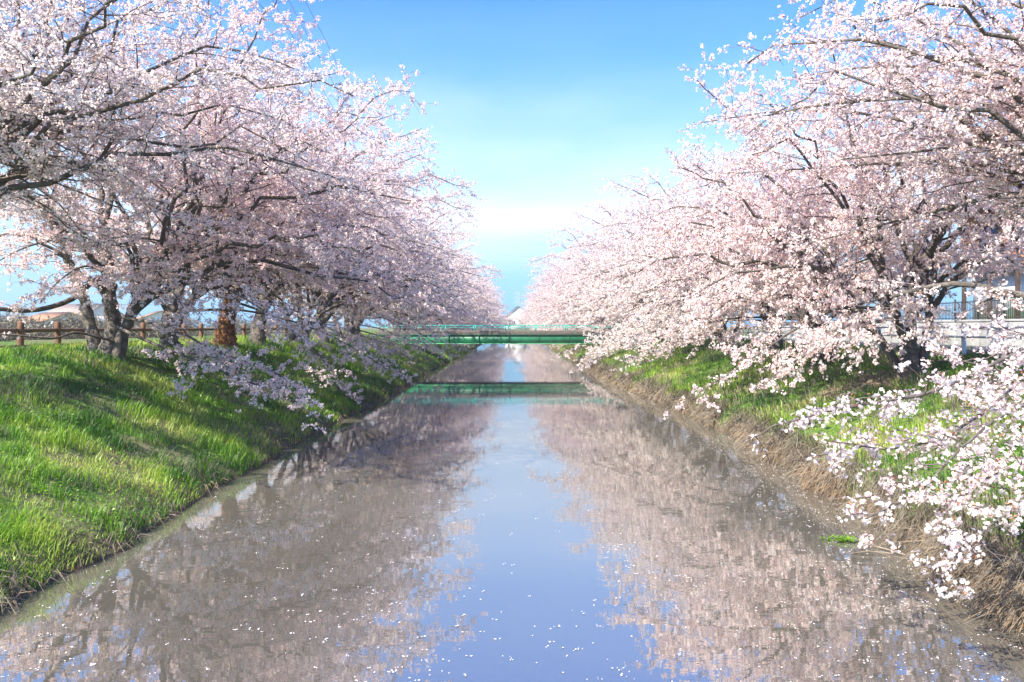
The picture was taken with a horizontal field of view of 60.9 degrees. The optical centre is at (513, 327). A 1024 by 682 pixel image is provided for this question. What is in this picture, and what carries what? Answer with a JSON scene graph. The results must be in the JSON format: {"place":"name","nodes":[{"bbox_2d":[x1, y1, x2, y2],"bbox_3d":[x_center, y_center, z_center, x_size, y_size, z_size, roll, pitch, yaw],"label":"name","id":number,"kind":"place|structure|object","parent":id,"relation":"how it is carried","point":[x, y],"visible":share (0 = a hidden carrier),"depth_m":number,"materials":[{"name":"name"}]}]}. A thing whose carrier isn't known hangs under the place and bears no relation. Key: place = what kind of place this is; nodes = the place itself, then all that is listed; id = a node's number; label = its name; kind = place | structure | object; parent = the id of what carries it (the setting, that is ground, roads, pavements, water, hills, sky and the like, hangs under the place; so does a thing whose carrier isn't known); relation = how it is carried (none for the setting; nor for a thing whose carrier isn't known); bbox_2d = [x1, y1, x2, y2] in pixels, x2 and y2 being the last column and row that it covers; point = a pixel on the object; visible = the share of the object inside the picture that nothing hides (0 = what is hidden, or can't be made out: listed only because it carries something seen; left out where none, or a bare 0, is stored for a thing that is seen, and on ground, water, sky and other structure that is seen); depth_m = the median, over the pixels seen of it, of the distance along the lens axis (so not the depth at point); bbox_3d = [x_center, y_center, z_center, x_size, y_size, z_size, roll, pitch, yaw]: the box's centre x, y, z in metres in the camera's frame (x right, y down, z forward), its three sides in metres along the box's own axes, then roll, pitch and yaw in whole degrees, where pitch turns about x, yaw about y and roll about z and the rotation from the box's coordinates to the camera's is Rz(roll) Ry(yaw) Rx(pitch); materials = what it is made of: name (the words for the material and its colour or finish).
{"place":"outdoors","nodes":[
{"label":"outdoors","id":0,"kind":"place"},
{"bbox_2d":[0,344,1023,681],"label":"water","id":1,"kind":"structure","parent":0,"point":[646,478],"depth_m":10.70,"materials":[{"name":"liquid"}]},
{"bbox_2d":[1,373,1022,681],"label":"floating petals","id":2,"kind":"object","parent":1,"relation":"on","point":[635,573],"visible":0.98,"depth_m":9.68,"materials":[{"name":"plant"}]},
{"bbox_2d":[819,534,859,541],"bbox_3d":[4.664,2.964,12.221,0.715,0.097,0.378,0,0,21],"label":"water weed","id":3,"kind":"object","parent":1,"relation":"on","point":[847,538],"visible":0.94,"depth_m":12.21,"materials":[{"name":"green plant"}]},
{"bbox_2d":[850,547,893,553],"bbox_3d":[4.727,2.961,11.538,0.558,0.062,0.138,0,0,6],"label":"fallen stick","id":4,"kind":"object","parent":1,"relation":"on","point":[872,551],"visible":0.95,"depth_m":11.51,"materials":[{"name":"beige wood"}]},
{"bbox_2d":[856,543,904,554],"bbox_3d":[4.925,2.961,11.698,0.105,0.065,0.723,0,0,-41],"label":"fallen stick","id":5,"kind":"object","parent":1,"relation":"on","point":[883,548],"visible":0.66,"depth_m":11.68,"materials":[{"name":"beige wood"}]},
{"bbox_2d":[883,576,934,587],"bbox_3d":[4.580,2.961,10.193,0.745,0.064,0.207,0,0,-15],"label":"fallen stick","id":6,"kind":"object","parent":1,"relation":"on","point":[905,581],"visible":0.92,"depth_m":10.15,"materials":[{"name":"beige wood"}]},
{"bbox_2d":[0,327,1023,625],"bbox_3d":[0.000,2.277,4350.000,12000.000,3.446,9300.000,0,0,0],"label":"ground","id":7,"kind":"structure","parent":0,"point":[130,469],"depth_m":17.33,"materials":[{"name":"green plant"}]},
{"bbox_2d":[0,317,15,340],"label":"bare shrub","id":8,"kind":"object","parent":7,"relation":"on","point":[3,327],"visible":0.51,"depth_m":40.74,"materials":[{"name":"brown plant"}]},
{"bbox_2d":[0,311,72,339],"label":"bare shrub","id":9,"kind":"object","parent":7,"relation":"on","point":[34,324],"visible":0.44,"depth_m":45.78,"materials":[{"name":"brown plant"}]},
{"bbox_2d":[14,312,96,327],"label":"house","id":10,"kind":"structure","parent":7,"relation":"on","point":[52,315],"depth_m":115.57,"materials":[{"name":"paint"}]},
{"bbox_2d":[39,311,103,338],"bbox_3d":[-25.033,-0.032,49.823,4.203,1.975,4.405,0,0,37],"label":"bare shrub","id":11,"kind":"object","parent":7,"relation":"on","point":[72,322],"visible":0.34,"depth_m":49.27,"materials":[{"name":"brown plant"}]},
{"bbox_2d":[48,304,124,324],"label":"house","id":12,"kind":"structure","parent":7,"relation":"on","point":[97,310],"depth_m":148.07,"materials":[{"name":"paint"}]},
{"bbox_2d":[135,310,162,327],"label":"house","id":13,"kind":"structure","parent":7,"relation":"on","point":[157,314],"depth_m":150.97,"materials":[{"name":"paint"}]},
{"bbox_2d":[121,313,181,337],"bbox_3d":[-23.508,-0.028,55.011,5.135,1.948,5.436,0,0,0],"label":"bare shrub","id":14,"kind":"object","parent":7,"relation":"on","point":[152,334],"visible":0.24,"depth_m":54.14,"materials":[{"name":"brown plant"}]},
{"bbox_2d":[0,321,314,347],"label":"log fence","id":15,"kind":"object","parent":7,"relation":"on","point":[57,329],"visible":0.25,"depth_m":27.46,"materials":[{"name":"brown wood"}]},
{"bbox_2d":[154,314,213,335],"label":"bare shrub","id":16,"kind":"object","parent":7,"relation":"on","point":[194,333],"visible":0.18,"depth_m":66.00,"materials":[{"name":"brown plant"}]},
{"bbox_2d":[0,0,389,267],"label":"cherry tree","id":17,"kind":"object","parent":7,"relation":"on","point":[25,115],"visible":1,"depth_m":16.44,"materials":[{"name":"pink plant"}]},
{"bbox_2d":[0,361,448,614],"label":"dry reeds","id":18,"kind":"object","parent":7,"relation":"on","point":[32,579],"visible":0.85,"depth_m":11.41,"materials":[{"name":"plant"}]},
{"bbox_2d":[0,0,451,434],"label":"cherry tree","id":19,"kind":"object","parent":7,"relation":"on","point":[177,244],"visible":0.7,"depth_m":21.65,"materials":[{"name":"pink plant"}]},
{"bbox_2d":[206,317,251,334],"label":"bare shrub","id":20,"kind":"object","parent":7,"relation":"on","point":[238,323],"visible":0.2,"depth_m":75.37,"materials":[{"name":"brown plant"}]},
{"bbox_2d":[4,27,457,382],"bbox_3d":[-8.742,-3.768,28.871,13.547,11.358,11.752,0,0,-14],"label":"cherry tree","id":21,"kind":"object","parent":7,"relation":"on","point":[164,339],"visible":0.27,"depth_m":28.13,"materials":[{"name":"pink plant"}]},
{"bbox_2d":[246,320,283,333],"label":"bare shrub","id":22,"kind":"object","parent":7,"relation":"on","point":[270,332],"visible":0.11,"depth_m":91.02,"materials":[{"name":"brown plant"}]},
{"bbox_2d":[98,44,487,403],"bbox_3d":[-7.854,-3.947,32.445,13.703,12.547,12.578,0,0,6],"label":"cherry tree","id":23,"kind":"object","parent":7,"relation":"on","point":[225,332],"visible":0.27,"depth_m":31.64,"materials":[{"name":"pink plant"}]},
{"bbox_2d":[184,84,482,385],"bbox_3d":[-8.145,-4.063,38.257,13.703,12.547,12.578,0,0,-6],"label":"cherry tree","id":24,"kind":"object","parent":7,"relation":"on","point":[258,333],"visible":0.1,"depth_m":37.18,"materials":[{"name":"pink plant"}]},
{"bbox_2d":[242,150,478,363],"bbox_3d":[-8.780,-3.634,44.008,14.415,11.552,11.707,0,0,-17],"label":"cherry tree","id":25,"kind":"object","parent":7,"relation":"on","point":[329,296],"visible":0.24,"depth_m":44.48,"materials":[{"name":"pink plant"}]},
{"bbox_2d":[289,160,493,359],"bbox_3d":[-8.395,-4.110,49.025,14.238,11.938,12.352,0,0,11],"label":"cherry tree","id":26,"kind":"object","parent":7,"relation":"on","point":[323,318],"visible":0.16,"depth_m":48.80,"materials":[{"name":"pink plant"}]},
{"bbox_2d":[303,199,487,352],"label":"cherry tree","id":27,"kind":"object","parent":7,"relation":"on","point":[416,313],"visible":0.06,"depth_m":62.38,"materials":[{"name":"pink plant"}]},
{"bbox_2d":[302,193,490,358],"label":"cherry tree","id":28,"kind":"object","parent":7,"relation":"on","point":[393,337],"visible":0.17,"depth_m":57.65,"materials":[{"name":"pink plant"}]},
{"bbox_2d":[380,254,494,329],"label":"cherry tree","id":29,"kind":"object","parent":7,"relation":"on","point":[439,317],"visible":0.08,"depth_m":84.23,"materials":[{"name":"pink plant"}]},
{"bbox_2d":[377,218,504,355],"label":"cherry tree","id":30,"kind":"object","parent":7,"relation":"on","point":[474,269],"visible":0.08,"depth_m":78.34,"materials":[{"name":"pink plant"}]},
{"bbox_2d":[387,249,503,345],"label":"cherry tree","id":31,"kind":"object","parent":7,"relation":"on","point":[470,296],"visible":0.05,"depth_m":93.71,"materials":[{"name":"pink plant"}]},
{"bbox_2d":[406,250,500,346],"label":"cherry tree","id":32,"kind":"object","parent":7,"relation":"on","point":[489,320],"visible":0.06,"depth_m":100.65,"materials":[{"name":"pink plant"}]},
{"bbox_2d":[418,265,502,329],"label":"cherry tree","id":33,"kind":"object","parent":7,"relation":"on","point":[481,302],"visible":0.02,"depth_m":121.15,"materials":[{"name":"pink plant"}]},
{"bbox_2d":[422,251,504,346],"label":"cherry tree","id":34,"kind":"object","parent":7,"relation":"on","point":[479,296],"visible":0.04,"depth_m":106.50,"materials":[{"name":"pink plant"}]},
{"bbox_2d":[432,260,507,329],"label":"cherry tree","id":35,"kind":"object","parent":7,"relation":"on","point":[492,287],"visible":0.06,"depth_m":114.38,"materials":[{"name":"pink plant"}]},
{"bbox_2d":[441,265,504,329],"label":"cherry tree","id":36,"kind":"object","parent":7,"relation":"on","point":[486,296],"visible":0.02,"depth_m":128.07,"materials":[{"name":"pink plant"}]},
{"bbox_2d":[457,291,500,329],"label":"cherry tree","id":37,"kind":"object","parent":7,"relation":"on","point":[489,318],"visible":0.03,"depth_m":167.75,"materials":[{"name":"pink plant"}]},
{"bbox_2d":[457,279,504,329],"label":"cherry tree","id":38,"kind":"object","parent":7,"relation":"on","point":[477,321],"visible":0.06,"depth_m":152.64,"materials":[{"name":"pink plant"}]},
{"bbox_2d":[467,288,502,329],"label":"cherry tree","id":39,"kind":"object","parent":7,"relation":"on","point":[496,313],"visible":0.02,"depth_m":177.44,"materials":[{"name":"pink plant"}]},
{"bbox_2d":[476,297,505,329],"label":"cherry tree","id":40,"kind":"object","parent":7,"relation":"on","point":[496,311],"visible":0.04,"depth_m":197.77,"materials":[{"name":"pink plant"}]},
{"bbox_2d":[484,303,505,329],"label":"cherry tree","id":41,"kind":"object","parent":7,"relation":"on","point":[497,324],"visible":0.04,"depth_m":205.60,"materials":[{"name":"pink plant"}]},
{"bbox_2d":[370,325,644,344],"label":"girder bridge","id":42,"kind":"structure","parent":7,"relation":"on","point":[510,336],"depth_m":70.91,"materials":[{"name":"green paint"}]},
{"bbox_2d":[502,311,516,329],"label":"cherry tree","id":43,"kind":"object","parent":7,"relation":"on","point":[509,320],"visible":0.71,"depth_m":284.36,"materials":[{"name":"pink plant"}]},
{"bbox_2d":[504,306,530,328],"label":"house","id":44,"kind":"structure","parent":7,"relation":"on","point":[514,311],"depth_m":325.96,"materials":[{"name":"paint"}]},
{"bbox_2d":[512,311,525,329],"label":"cherry tree","id":45,"kind":"object","parent":7,"relation":"on","point":[518,319],"visible":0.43,"depth_m":282.91,"materials":[{"name":"pink plant"}]},
{"bbox_2d":[523,290,555,329],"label":"cherry tree","id":46,"kind":"object","parent":7,"relation":"on","point":[532,316],"visible":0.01,"depth_m":165.71,"materials":[{"name":"pink plant"}]},
{"bbox_2d":[519,267,561,329],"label":"cherry tree","id":47,"kind":"object","parent":7,"relation":"on","point":[530,297],"visible":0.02,"depth_m":142.28,"materials":[{"name":"pink plant"}]},
{"bbox_2d":[524,279,565,328],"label":"cherry tree","id":48,"kind":"object","parent":7,"relation":"on","point":[541,313],"visible":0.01,"depth_m":151.26,"materials":[{"name":"pink plant"}]},
{"bbox_2d":[527,267,567,324],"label":"cherry tree","id":49,"kind":"object","parent":7,"relation":"on","point":[540,296],"visible":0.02,"depth_m":127.72,"materials":[{"name":"pink plant"}]},
{"bbox_2d":[520,271,575,329],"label":"cherry tree","id":50,"kind":"object","parent":7,"relation":"on","point":[536,304],"visible":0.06,"depth_m":135.02,"materials":[{"name":"pink plant"}]},
{"bbox_2d":[524,250,580,329],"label":"cherry tree","id":51,"kind":"object","parent":7,"relation":"on","point":[542,289],"visible":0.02,"depth_m":117.69,"materials":[{"name":"pink plant"}]},
{"bbox_2d":[522,252,597,329],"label":"cherry tree","id":52,"kind":"object","parent":7,"relation":"on","point":[542,291],"visible":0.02,"depth_m":113.30,"materials":[{"name":"pink plant"}]},
{"bbox_2d":[526,267,601,348],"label":"cherry tree","id":53,"kind":"object","parent":7,"relation":"on","point":[546,307],"visible":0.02,"depth_m":105.77,"materials":[{"name":"pink plant"}]},
{"bbox_2d":[517,249,618,344],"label":"cherry tree","id":54,"kind":"object","parent":7,"relation":"on","point":[545,287],"visible":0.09,"depth_m":92.27,"materials":[{"name":"pink plant"}]},
{"bbox_2d":[526,252,613,346],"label":"cherry tree","id":55,"kind":"object","parent":7,"relation":"on","point":[536,266],"visible":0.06,"depth_m":100.45,"materials":[{"name":"pink plant"}]},
{"bbox_2d":[529,238,637,346],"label":"cherry tree","id":56,"kind":"object","parent":7,"relation":"on","point":[558,269],"visible":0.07,"depth_m":85.26,"materials":[{"name":"pink plant"}]},
{"bbox_2d":[537,250,643,329],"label":"cherry tree","id":57,"kind":"object","parent":7,"relation":"on","point":[597,319],"visible":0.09,"depth_m":79.53,"materials":[{"name":"pink plant"}]},
{"bbox_2d":[523,192,658,366],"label":"cherry tree","id":58,"kind":"object","parent":7,"relation":"on","point":[578,254],"visible":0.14,"depth_m":63.63,"materials":[{"name":"pink plant"}]},
{"bbox_2d":[540,189,713,359],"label":"cherry tree","id":59,"kind":"object","parent":7,"relation":"on","point":[587,263],"visible":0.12,"depth_m":58.21,"materials":[{"name":"pink plant"}]},
{"bbox_2d":[535,176,738,363],"bbox_3d":[8.353,-3.519,49.994,13.408,11.242,11.632,0,0,-11],"label":"cherry tree","id":60,"kind":"object","parent":7,"relation":"on","point":[598,247],"visible":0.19,"depth_m":49.20,"materials":[{"name":"pink plant"}]},
{"bbox_2d":[550,187,761,359],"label":"cherry tree","id":61,"kind":"object","parent":7,"relation":"on","point":[647,317],"visible":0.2,"depth_m":42.93,"materials":[{"name":"pink plant"}]},
{"bbox_2d":[565,121,862,375],"bbox_3d":[8.687,-3.237,36.250,12.441,10.431,10.793,0,0,-6],"label":"cherry tree","id":62,"kind":"object","parent":7,"relation":"on","point":[635,257],"visible":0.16,"depth_m":35.77,"materials":[{"name":"pink plant"}]},
{"bbox_2d":[569,135,964,372],"bbox_3d":[8.914,-2.609,28.993,12.428,8.624,11.818,0,0,-20],"label":"cherry tree","id":63,"kind":"object","parent":7,"relation":"on","point":[718,323],"visible":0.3,"depth_m":29.31,"materials":[{"name":"pink plant"}]},
{"bbox_2d":[551,336,1023,591],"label":"grass","id":64,"kind":"structure","parent":7,"relation":"on","point":[910,379],"depth_m":23.27,"materials":[{"name":"plant"}]},
{"bbox_2d":[575,355,1023,642],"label":"dry reeds","id":65,"kind":"object","parent":7,"relation":"on","point":[1007,598],"visible":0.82,"depth_m":13.07,"materials":[{"name":"plant"}]},
{"bbox_2d":[604,0,1023,419],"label":"cherry tree","id":66,"kind":"object","parent":7,"relation":"on","point":[924,263],"visible":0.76,"depth_m":21.33,"materials":[{"name":"pink plant"}]},
{"bbox_2d":[677,0,1023,600],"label":"cherry tree","id":67,"kind":"object","parent":7,"relation":"on","point":[974,102],"visible":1,"depth_m":13.97,"materials":[{"name":"pink plant"}]},
{"bbox_2d":[691,322,1023,354],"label":"guardrail","id":68,"kind":"object","parent":7,"relation":"on","point":[963,343],"visible":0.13,"depth_m":26.04,"materials":[{"name":"white metal"}]},
{"bbox_2d":[710,337,1008,355],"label":"kerb","id":69,"kind":"structure","parent":7,"relation":"on","point":[969,350],"depth_m":26.13,"materials":[{"name":"concrete"}]},
{"bbox_2d":[766,319,1023,346],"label":"retaining wall","id":70,"kind":"structure","parent":7,"relation":"on","point":[980,341],"depth_m":39.47,"materials":[{"name":"concrete"}]},
{"bbox_2d":[866,296,1023,320],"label":"iron fence","id":71,"kind":"object","parent":70,"relation":"on","point":[964,302],"visible":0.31,"depth_m":38.48,"materials":[{"name":"grey metal"}]},
{"bbox_2d":[885,44,935,317],"bbox_3d":[13.750,-4.350,30.200,1.800,10.900,0.335,0,0,0],"label":"utility pole","id":72,"kind":"object","parent":7,"relation":"on","point":[908,140],"visible":0.07,"depth_m":30.09,"materials":[{"name":"concrete"}]},
{"bbox_2d":[0,0,1023,326],"label":"sky","id":73,"kind":"structure","parent":0,"point":[540,102],"materials":[{"name":"blue"}]},
{"bbox_2d":[692,335,1021,350],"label":"road","id":74,"kind":"structure","parent":0,"point":[896,343],"depth_m":37.85,"materials":[{"name":"grey asphalt"}]},
{"bbox_2d":[957,181,1023,319],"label":"timber house","id":75,"kind":"structure","parent":0,"point":[1015,279],"depth_m":41.83,"materials":[{"name":"paint"}]},
{"bbox_2d":[978,221,997,250],"bbox_3d":[22.945,-4.350,42.100,0.070,1.440,1.640,0,0,0],"label":"window","id":76,"kind":"structure","parent":75,"relation":"in","point":[992,230],"depth_m":42.22,"materials":[{"name":"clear glass"}]},
{"bbox_2d":[1009,215,1023,247],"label":"window","id":77,"kind":"structure","parent":75,"relation":"in","point":[1013,228],"depth_m":39.78,"materials":[{"name":"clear glass"}]},
{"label":"transmission pylon","id":78,"kind":"object","parent":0,"visible":0},
{"bbox_2d":[272,0,355,147],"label":"power line","id":79,"kind":"object","parent":78,"relation":"hanging from","point":[305,58],"visible":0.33,"depth_m":136.56,"materials":[{"name":"metal"}]},
{"bbox_2d":[288,0,357,127],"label":"power line","id":80,"kind":"object","parent":78,"relation":"hanging from","point":[313,46],"visible":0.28,"depth_m":129.88,"materials":[{"name":"metal"}]},
{"bbox_2d":[305,1,374,136],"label":"power line","id":81,"kind":"object","parent":78,"relation":"hanging from","point":[329,48],"visible":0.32,"depth_m":128.54,"materials":[{"name":"metal"}]}
]}

